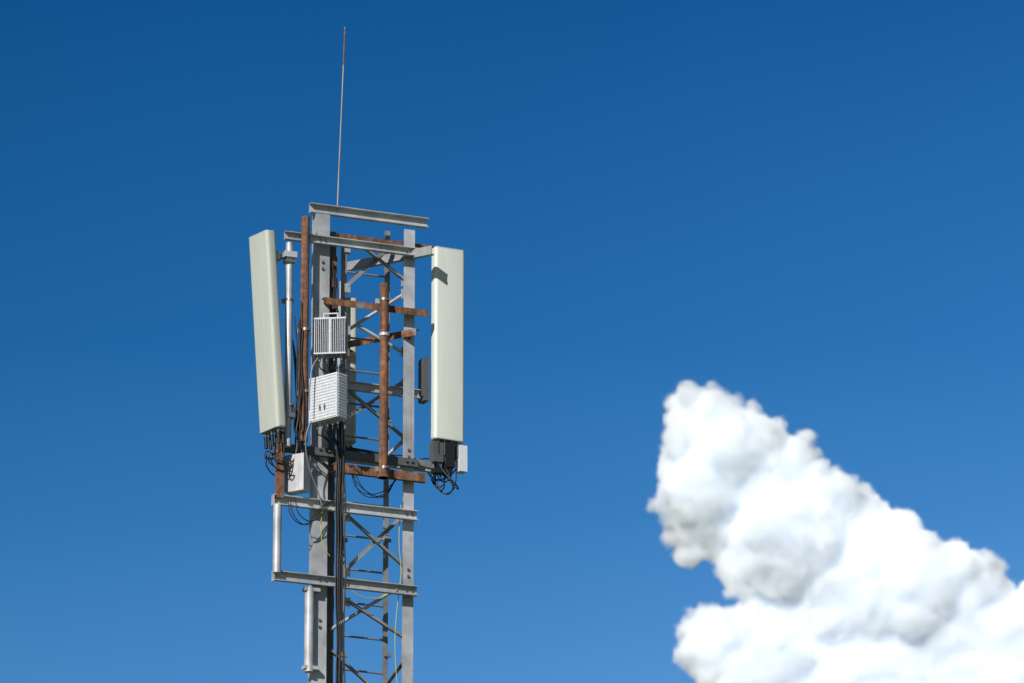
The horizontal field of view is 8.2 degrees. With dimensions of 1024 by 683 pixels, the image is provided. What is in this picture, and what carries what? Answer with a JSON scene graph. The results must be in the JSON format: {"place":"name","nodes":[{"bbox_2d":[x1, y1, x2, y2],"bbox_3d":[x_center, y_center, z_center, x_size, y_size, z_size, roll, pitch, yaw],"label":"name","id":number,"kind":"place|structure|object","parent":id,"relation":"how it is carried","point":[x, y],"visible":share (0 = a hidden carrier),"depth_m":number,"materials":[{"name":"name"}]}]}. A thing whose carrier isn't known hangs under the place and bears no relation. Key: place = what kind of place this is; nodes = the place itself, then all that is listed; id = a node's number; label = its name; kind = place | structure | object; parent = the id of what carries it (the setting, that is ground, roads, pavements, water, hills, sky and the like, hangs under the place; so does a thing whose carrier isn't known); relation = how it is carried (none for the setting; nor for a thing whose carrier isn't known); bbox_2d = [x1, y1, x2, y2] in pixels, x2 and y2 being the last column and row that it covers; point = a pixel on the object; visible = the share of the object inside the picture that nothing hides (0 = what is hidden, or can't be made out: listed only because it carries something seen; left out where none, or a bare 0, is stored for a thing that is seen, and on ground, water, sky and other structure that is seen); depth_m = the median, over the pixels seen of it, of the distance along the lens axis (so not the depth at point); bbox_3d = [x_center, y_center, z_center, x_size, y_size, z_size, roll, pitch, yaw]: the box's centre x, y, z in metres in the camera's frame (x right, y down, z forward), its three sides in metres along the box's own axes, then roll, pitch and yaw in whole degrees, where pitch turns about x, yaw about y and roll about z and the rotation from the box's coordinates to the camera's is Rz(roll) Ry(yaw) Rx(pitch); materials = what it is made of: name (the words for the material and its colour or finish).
{"place":"outdoors","nodes":[
{"label":"outdoors","id":0,"kind":"place"},
{"bbox_2d":[0,0,1023,682],"label":"sky","id":1,"kind":"structure","parent":0,"point":[744,279],"materials":[{"name":"blue"}]},
{"label":"ground","id":2,"kind":"structure","parent":0,"visible":0},
{"bbox_2d":[271,27,439,682],"bbox_3d":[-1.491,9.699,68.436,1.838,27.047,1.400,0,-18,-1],"label":"lattice mast","id":3,"kind":"object","parent":2,"relation":"on","point":[319,578],"visible":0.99,"depth_m":71.09,"materials":[{"name":"metal"}]},
{"bbox_2d":[249,230,294,448],"bbox_3d":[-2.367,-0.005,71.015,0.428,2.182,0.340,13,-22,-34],"label":"panel antenna","id":4,"kind":"object","parent":3,"relation":"attached to","point":[265,258],"visible":1,"depth_m":70.91,"materials":[{"name":"grey plastic"}]},
{"bbox_2d":[284,399,348,495],"bbox_3d":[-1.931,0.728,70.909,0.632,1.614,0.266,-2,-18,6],"label":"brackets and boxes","id":5,"kind":"object","parent":3,"relation":"attached to","point":[298,483],"visible":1,"depth_m":70.65,"materials":[{"name":"metal"}]},
{"bbox_2d":[309,372,346,428],"bbox_3d":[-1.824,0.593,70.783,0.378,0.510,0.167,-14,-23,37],"label":"remote radio unit","id":6,"kind":"object","parent":3,"relation":"attached to","point":[328,399],"visible":1,"depth_m":70.72,"materials":[{"name":"paint"}]},
{"bbox_2d":[314,313,347,360],"bbox_3d":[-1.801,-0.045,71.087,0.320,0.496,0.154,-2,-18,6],"label":"remote radio unit","id":7,"kind":"object","parent":3,"relation":"attached to","point":[330,337],"visible":1,"depth_m":71.03,"materials":[{"name":"metal"}]},
{"bbox_2d":[336,297,356,450],"bbox_3d":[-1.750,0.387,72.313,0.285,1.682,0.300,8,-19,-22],"label":"panel antenna back","id":8,"kind":"object","parent":3,"relation":"attached to","point":[351,314],"visible":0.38,"depth_m":72.24,"materials":[{"name":"grey"}]},
{"bbox_2d":[321,507,400,682],"bbox_3d":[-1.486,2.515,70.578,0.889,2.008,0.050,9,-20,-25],"label":"earth wires","id":9,"kind":"object","parent":3,"relation":"attached to","point":[382,596],"visible":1,"depth_m":70.65,"materials":[{"name":"yellow"}]},
{"bbox_2d":[264,262,458,682],"bbox_3d":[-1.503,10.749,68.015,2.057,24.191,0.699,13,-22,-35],"label":"cables","id":10,"kind":"object","parent":3,"relation":"attached to","point":[340,475],"visible":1,"depth_m":70.77,"materials":[{"name":"black rubber"}]},
{"bbox_2d":[305,357,322,505],"bbox_3d":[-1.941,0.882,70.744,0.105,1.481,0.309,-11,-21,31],"label":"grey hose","id":11,"kind":"object","parent":10,"relation":"attached to","point":[307,432],"visible":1,"depth_m":70.64,"materials":[{"name":"grey"}]},
{"bbox_2d":[339,281,466,475],"bbox_3d":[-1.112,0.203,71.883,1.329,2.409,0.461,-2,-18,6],"label":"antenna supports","id":12,"kind":"object","parent":3,"relation":"attached to","point":[448,462],"visible":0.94,"depth_m":71.50,"materials":[{"name":"metal"}]},
{"bbox_2d":[431,246,463,458],"bbox_3d":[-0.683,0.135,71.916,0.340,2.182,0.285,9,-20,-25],"label":"panel antenna","id":13,"kind":"object","parent":12,"relation":"attached to","point":[447,348],"visible":1,"depth_m":71.80,"materials":[{"name":"grey plastic"}]}
]}

